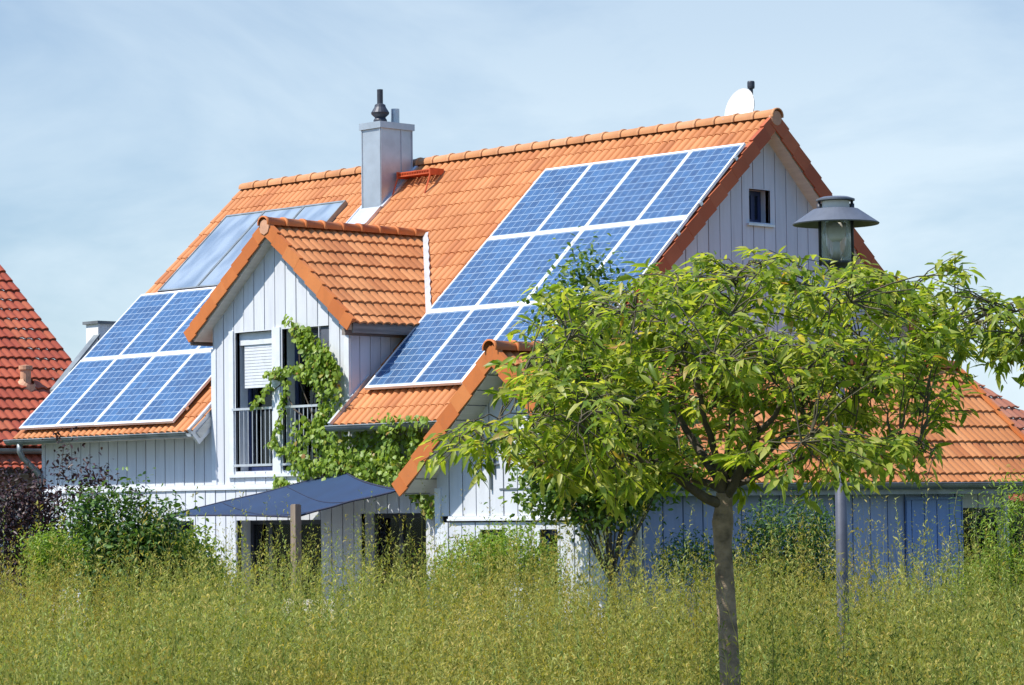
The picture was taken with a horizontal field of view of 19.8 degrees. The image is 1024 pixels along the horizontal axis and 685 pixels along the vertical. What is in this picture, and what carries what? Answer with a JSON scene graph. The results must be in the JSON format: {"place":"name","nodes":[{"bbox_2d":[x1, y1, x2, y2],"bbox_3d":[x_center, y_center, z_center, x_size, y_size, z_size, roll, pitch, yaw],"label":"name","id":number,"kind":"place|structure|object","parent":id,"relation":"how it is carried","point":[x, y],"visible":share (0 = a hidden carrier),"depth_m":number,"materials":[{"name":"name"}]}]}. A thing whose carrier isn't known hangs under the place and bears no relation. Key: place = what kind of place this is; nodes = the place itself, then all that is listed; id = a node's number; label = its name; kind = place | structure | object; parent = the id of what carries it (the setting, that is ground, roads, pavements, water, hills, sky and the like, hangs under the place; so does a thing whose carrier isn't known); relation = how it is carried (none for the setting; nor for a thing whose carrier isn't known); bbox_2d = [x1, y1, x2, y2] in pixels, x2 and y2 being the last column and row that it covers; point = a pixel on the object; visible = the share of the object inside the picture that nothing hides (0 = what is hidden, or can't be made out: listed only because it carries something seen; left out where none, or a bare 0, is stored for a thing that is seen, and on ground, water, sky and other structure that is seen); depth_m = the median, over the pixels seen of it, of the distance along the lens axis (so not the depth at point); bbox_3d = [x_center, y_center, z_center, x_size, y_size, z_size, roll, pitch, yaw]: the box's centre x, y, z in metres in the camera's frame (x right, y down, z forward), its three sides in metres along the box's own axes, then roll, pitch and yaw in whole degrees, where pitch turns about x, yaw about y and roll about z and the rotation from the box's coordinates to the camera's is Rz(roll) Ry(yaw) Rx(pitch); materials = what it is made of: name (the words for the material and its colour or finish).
{"place":"outdoors","nodes":[
{"label":"outdoors","id":0,"kind":"place"},
{"bbox_2d":[0,265,71,620],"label":"neighbour house","id":1,"kind":"structure","parent":0,"point":[28,378],"depth_m":59.59,"materials":[{"name":"red tile"}]},
{"bbox_2d":[282,599,339,626],"bbox_3d":[-2.641,3.720,36.169,0.550,1.095,1.050,2,-5,-44],"label":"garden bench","id":2,"kind":"object","parent":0,"point":[313,609],"visible":0.02,"depth_m":36.27,"materials":[{"name":"brown wood"}]},
{"bbox_2d":[0,0,1023,428],"label":"sky","id":3,"kind":"structure","parent":0,"point":[127,127],"materials":[{"name":"blue"}]},
{"bbox_2d":[974,380,1023,502],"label":"neighbour house","id":4,"kind":"structure","parent":0,"point":[1012,412],"depth_m":51.46,"materials":[{"name":"tile"}]},
{"label":"ground","id":5,"kind":"structure","parent":0,"visible":0},
{"bbox_2d":[7,517,100,638],"bbox_3d":[-5.289,3.095,33.955,1.024,2.161,0.862,-1,-3,6],"label":"lime shrub","id":6,"kind":"object","parent":5,"relation":"on","point":[47,544],"visible":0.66,"depth_m":33.93,"materials":[{"name":"green plant"}]},
{"bbox_2d":[0,420,151,635],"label":"purple shrub","id":7,"kind":"object","parent":5,"relation":"on","point":[23,506],"visible":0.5,"depth_m":36.85,"materials":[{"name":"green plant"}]},
{"bbox_2d":[50,321,115,391],"bbox_3d":[-7.368,2.370,50.137,1.343,5.493,0.440,2,-5,-44],"label":"chimney stack","id":8,"kind":"object","parent":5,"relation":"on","point":[96,331],"visible":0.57,"depth_m":50.33,"materials":[{"name":"paint"}]},
{"bbox_2d":[48,466,209,643],"bbox_3d":[-4.751,2.899,36.052,1.936,2.783,1.862,2,-5,-44],"label":"broadleaf shrub","id":9,"kind":"object","parent":5,"relation":"on","point":[88,532],"visible":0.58,"depth_m":35.81,"materials":[{"name":"green plant"}]},
{"bbox_2d":[160,511,248,651],"bbox_3d":[-4.048,3.198,36.457,1.495,2.212,1.470,-2,-4,28],"label":"leafy shrub","id":10,"kind":"object","parent":5,"relation":"on","point":[199,545],"visible":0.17,"depth_m":36.37,"materials":[{"name":"green plant"}]},
{"bbox_2d":[3,81,925,654],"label":"house","id":11,"kind":"structure","parent":5,"relation":"on","point":[365,277],"depth_m":43.77,"materials":[{"name":"tile"}]},
{"bbox_2d":[19,357,116,429],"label":"solar module","id":12,"kind":"object","parent":11,"relation":"attached to","point":[65,395],"visible":1,"depth_m":47.49,"materials":[{"name":"glass"}]},
{"bbox_2d":[55,354,155,427],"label":"solar module","id":13,"kind":"object","parent":11,"relation":"attached to","point":[98,398],"visible":0.99,"depth_m":46.77,"materials":[{"name":"glass"}]},
{"bbox_2d":[82,291,176,359],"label":"solar module","id":14,"kind":"object","parent":11,"relation":"attached to","point":[128,326],"visible":1,"depth_m":48.44,"materials":[{"name":"glass"}]},
{"bbox_2d":[93,351,194,426],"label":"solar module","id":15,"kind":"object","parent":11,"relation":"attached to","point":[142,390],"visible":1,"depth_m":46.05,"materials":[{"name":"glass"}]},
{"bbox_2d":[119,287,214,356],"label":"solar module","id":16,"kind":"object","parent":11,"relation":"attached to","point":[167,321],"visible":0.9,"depth_m":47.72,"materials":[{"name":"glass"}]},
{"bbox_2d":[132,350,210,424],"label":"solar module","id":17,"kind":"object","parent":11,"relation":"attached to","point":[180,391],"visible":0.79,"depth_m":45.26,"materials":[{"name":"glass"}]},
{"bbox_2d":[168,521,193,554],"bbox_3d":[-4.947,3.289,44.946,0.336,1.134,0.774,2,-5,-44],"label":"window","id":18,"kind":"structure","parent":11,"relation":"in","point":[192,523],"depth_m":45.16,"materials":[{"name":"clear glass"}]},
{"bbox_2d":[156,287,215,353],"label":"solar module","id":19,"kind":"object","parent":11,"relation":"attached to","point":[177,342],"visible":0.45,"depth_m":46.89,"materials":[{"name":"glass"}]},
{"bbox_2d":[196,346,212,350],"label":"solar module","id":20,"kind":"object","parent":11,"relation":"attached to","point":[203,348],"visible":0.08,"depth_m":46.07,"materials":[{"name":"glass"}]},
{"bbox_2d":[157,210,264,291],"bbox_3d":[-5.016,-1.499,49.235,1.564,1.452,1.030,2,-5,-44],"label":"solar collector","id":21,"kind":"object","parent":11,"relation":"on","point":[205,257],"visible":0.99,"depth_m":49.22,"materials":[{"name":"glass"}]},
{"bbox_2d":[196,205,304,287],"bbox_3d":[-4.295,-1.550,48.495,1.564,1.452,1.030,2,-5,-44],"label":"solar collector","id":22,"kind":"object","parent":11,"relation":"on","point":[216,273],"visible":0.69,"depth_m":48.66,"materials":[{"name":"glass"}]},
{"bbox_2d":[231,330,272,471],"bbox_3d":[-3.723,0.879,43.794,0.433,2.104,0.940,2,-5,-44],"label":"window","id":23,"kind":"structure","parent":11,"relation":"in","point":[255,426],"depth_m":43.91,"materials":[{"name":"white glass"}]},
{"bbox_2d":[238,520,321,634],"bbox_3d":[-3.268,3.637,43.251,0.402,2.064,1.944,2,-5,-44],"label":"terrace door","id":24,"kind":"structure","parent":11,"relation":"in","point":[254,528],"depth_m":43.62,"materials":[{"name":"metal"}]},
{"bbox_2d":[280,325,320,469],"bbox_3d":[-2.964,0.826,43.028,0.451,2.104,0.900,2,-5,-44],"label":"window","id":25,"kind":"structure","parent":11,"relation":"in","point":[297,397],"depth_m":43.25,"materials":[{"name":"black glass"}]},
{"bbox_2d":[293,200,347,221],"bbox_3d":[-3.573,-1.601,47.755,1.564,1.452,1.030,2,-5,-44],"label":"solar collector","id":26,"kind":"object","parent":11,"relation":"on","point":[329,211],"visible":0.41,"depth_m":48.08,"materials":[{"name":"glass"}]},
{"bbox_2d":[249,314,434,519],"bbox_3d":[-2.503,1.031,41.794,0.773,3.056,4.526,2,-5,-44],"label":"climbing vine","id":27,"kind":"object","parent":11,"relation":"attached to","point":[385,466],"visible":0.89,"depth_m":42.10,"materials":[{"name":"green plant"}]},
{"bbox_2d":[362,513,426,629],"bbox_3d":[-1.504,3.473,41.445,0.402,2.144,1.404,2,-5,-44],"label":"terrace door","id":28,"kind":"structure","parent":11,"relation":"in","point":[418,524],"depth_m":41.73,"materials":[{"name":"metal"}]},
{"bbox_2d":[364,308,473,389],"bbox_3d":[-1.318,0.091,42.082,1.266,1.170,1.063,2,-5,-44],"label":"solar module","id":29,"kind":"object","parent":11,"relation":"attached to","point":[415,352],"visible":1,"depth_m":42.05,"materials":[{"name":"glass"}]},
{"bbox_2d":[412,304,522,386],"bbox_3d":[-0.615,0.040,41.359,1.266,1.170,1.063,2,-5,-44],"label":"solar module","id":30,"kind":"object","parent":11,"relation":"attached to","point":[456,357],"visible":0.84,"depth_m":41.34,"materials":[{"name":"glass"}]},
{"bbox_2d":[427,234,533,311],"bbox_3d":[-0.443,-1.012,43.011,1.266,1.170,1.063,2,-5,-44],"label":"solar module","id":31,"kind":"object","parent":11,"relation":"attached to","point":[480,273],"visible":1,"depth_m":43.00,"materials":[{"name":"glass"}]},
{"bbox_2d":[461,302,559,383],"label":"solar module","id":32,"kind":"object","parent":11,"relation":"attached to","point":[529,307],"visible":0.25,"depth_m":41.00,"materials":[{"name":"glass"}]},
{"bbox_2d":[475,228,583,307],"bbox_3d":[0.261,-1.062,42.289,1.266,1.170,1.063,2,-5,-44],"label":"solar module","id":33,"kind":"object","parent":11,"relation":"attached to","point":[522,272],"visible":0.89,"depth_m":42.29,"materials":[{"name":"glass"}]},
{"bbox_2d":[489,163,591,237],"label":"solar module","id":34,"kind":"object","parent":11,"relation":"attached to","point":[539,201],"visible":1,"depth_m":43.93,"materials":[{"name":"glass"}]},
{"bbox_2d":[524,223,634,303],"bbox_3d":[0.968,-1.107,41.569,1.266,1.170,1.063,2,-5,-44],"label":"solar module","id":35,"kind":"object","parent":11,"relation":"attached to","point":[618,233],"visible":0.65,"depth_m":41.73,"materials":[{"name":"glass"}]},
{"bbox_2d":[536,156,641,232],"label":"solar module","id":36,"kind":"object","parent":11,"relation":"attached to","point":[587,196],"visible":1,"depth_m":43.21,"materials":[{"name":"glass"}]},
{"bbox_2d":[583,217,688,294],"bbox_3d":[1.673,-1.157,40.847,1.266,1.170,1.063,2,-5,-44],"label":"solar module","id":37,"kind":"object","parent":11,"relation":"attached to","point":[641,242],"visible":0.58,"depth_m":40.94,"materials":[{"name":"glass"}]},
{"bbox_2d":[585,150,691,227],"bbox_3d":[1.843,-2.211,42.498,1.266,1.170,1.063,2,-5,-44],"label":"solar module","id":38,"kind":"object","parent":11,"relation":"attached to","point":[637,189],"visible":1,"depth_m":42.49,"materials":[{"name":"glass"}]},
{"bbox_2d":[635,143,745,222],"bbox_3d":[2.545,-2.263,41.775,1.266,1.170,1.063,2,-5,-44],"label":"solar module","id":39,"kind":"object","parent":11,"relation":"attached to","point":[690,184],"visible":1,"depth_m":41.74,"materials":[{"name":"glass"}]},
{"bbox_2d":[722,88,754,119],"bbox_3d":[3.348,-3.285,43.141,0.472,0.927,0.474,-1,-3,9],"label":"satellite dish","id":40,"kind":"object","parent":11,"relation":"on","point":[740,101],"visible":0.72,"depth_m":43.25,"materials":[{"name":"white plastic"}]},
{"bbox_2d":[749,188,769,223],"bbox_3d":[3.484,-1.966,42.520,0.484,0.504,0.276,2,-5,-44],"label":"window","id":41,"kind":"structure","parent":11,"relation":"in","point":[758,212],"depth_m":42.64,"materials":[{"name":"black glass"}]},
{"bbox_2d":[816,324,853,355],"bbox_3d":[4.706,0.160,43.530,0.874,0.884,0.226,2,-5,-44],"label":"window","id":42,"kind":"structure","parent":11,"relation":"in","point":[849,324],"depth_m":43.57,"materials":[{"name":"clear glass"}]},
{"bbox_2d":[412,515,575,626],"bbox_3d":[-0.203,2.996,32.911,1.862,2.122,1.121,-1,-3,1],"label":"garden shrub","id":43,"kind":"object","parent":5,"relation":"on","point":[502,543],"visible":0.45,"depth_m":32.88,"materials":[{"name":"green plant"}]},
{"bbox_2d":[0,461,1023,684],"bbox_3d":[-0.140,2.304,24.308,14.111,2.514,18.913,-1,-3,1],"label":"tall herbs","id":44,"kind":"object","parent":5,"relation":"on","point":[546,630],"visible":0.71,"depth_m":21.22,"materials":[{"name":"green plant"}]},
{"bbox_2d":[484,226,728,637],"bbox_3d":[1.087,1.384,34.233,2.525,5.552,2.570,2,-5,-44],"label":"pear tree","id":45,"kind":"object","parent":5,"relation":"on","point":[580,510],"visible":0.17,"depth_m":34.16,"materials":[{"name":"green plant"}]},
{"bbox_2d":[392,339,1023,684],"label":"side house","id":46,"kind":"structure","parent":5,"relation":"on","point":[995,433],"depth_m":36.90,"materials":[{"name":"tile"}]},
{"bbox_2d":[481,530,504,605],"bbox_3d":[-0.155,2.764,36.053,0.176,0.954,0.464,2,-5,-44],"label":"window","id":47,"kind":"structure","parent":46,"relation":"in","point":[491,531],"depth_m":36.13,"materials":[{"name":"black glass"}]},
{"bbox_2d":[541,529,557,605],"bbox_3d":[0.521,2.716,35.360,0.176,0.954,0.324,2,-5,-44],"label":"window","id":48,"kind":"structure","parent":46,"relation":"in","point":[547,531],"depth_m":35.43,"materials":[{"name":"black glass"}]},
{"bbox_2d":[904,497,963,616],"bbox_3d":[5.626,3.165,38.978,1.210,2.220,0.044,2,-5,-44],"label":"sliding door","id":49,"kind":"structure","parent":46,"relation":"in","point":[912,504],"depth_m":38.95,"materials":[{"name":"blue wood"}]},
{"bbox_2d":[414,246,1023,684],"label":"cherry tree","id":50,"kind":"object","parent":5,"relation":"on","point":[580,454],"visible":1,"depth_m":13.20,"materials":[{"name":"green plant"}]},
{"bbox_2d":[645,483,866,657],"bbox_3d":[2.793,2.854,33.989,2.465,2.460,1.403,0,-3,-11],"label":"bush","id":51,"kind":"object","parent":5,"relation":"on","point":[783,532],"visible":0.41,"depth_m":33.91,"materials":[{"name":"green plant"}]},
{"bbox_2d":[792,196,879,678],"bbox_3d":[2.453,1.147,21.873,0.652,4.483,0.652,2,-5,-44],"label":"street lamp","id":52,"kind":"object","parent":5,"relation":"on","point":[835,218],"visible":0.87,"depth_m":21.86,"materials":[{"name":"metal"}]},
{"bbox_2d":[947,490,965,667],"bbox_3d":[3.952,2.454,25.962,0.191,2.302,0.118,-1,-3,2],"label":"leafy shoot","id":53,"kind":"object","parent":5,"relation":"on","point":[958,547],"visible":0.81,"depth_m":26.00,"materials":[{"name":"green plant"}]},
{"bbox_2d":[930,455,1023,651],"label":"tall shrub","id":54,"kind":"object","parent":5,"relation":"on","point":[1008,549],"visible":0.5,"depth_m":26.96,"materials":[{"name":"green plant"}]},
{"bbox_2d":[967,502,988,598],"bbox_3d":[4.149,2.509,25.951,0.212,2.185,0.095,-1,-3,-1],"label":"leafy shoot","id":55,"kind":"object","parent":5,"relation":"on","point":[977,538],"visible":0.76,"depth_m":26.00,"materials":[{"name":"green plant"}]},
{"bbox_2d":[963,496,1023,616],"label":"window","id":56,"kind":"structure","parent":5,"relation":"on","point":[983,514],"depth_m":42.82,"materials":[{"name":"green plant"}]},
{"bbox_2d":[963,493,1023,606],"bbox_3d":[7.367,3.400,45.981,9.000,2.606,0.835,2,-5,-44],"label":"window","id":57,"kind":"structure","parent":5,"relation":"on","point":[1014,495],"depth_m":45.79,"materials":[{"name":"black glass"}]},
{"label":"terrace","id":58,"kind":"structure","parent":5,"relation":"on","visible":0},
{"bbox_2d":[290,504,301,606],"bbox_3d":[-2.799,3.239,38.079,0.129,2.277,0.133,2,-5,-44],"label":"sail post","id":59,"kind":"object","parent":58,"relation":"on","point":[295,510],"visible":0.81,"depth_m":38.06,"materials":[{"name":"silver metal"}]},
{"bbox_2d":[164,471,395,517],"bbox_3d":[-2.943,2.111,40.899,1.881,0.659,8.360,1,-4,-23],"label":"shade sail","id":60,"kind":"object","parent":59,"relation":"attached to","point":[310,496],"visible":0.88,"depth_m":41.23,"materials":[{"name":"blue fabric"}]}
]}

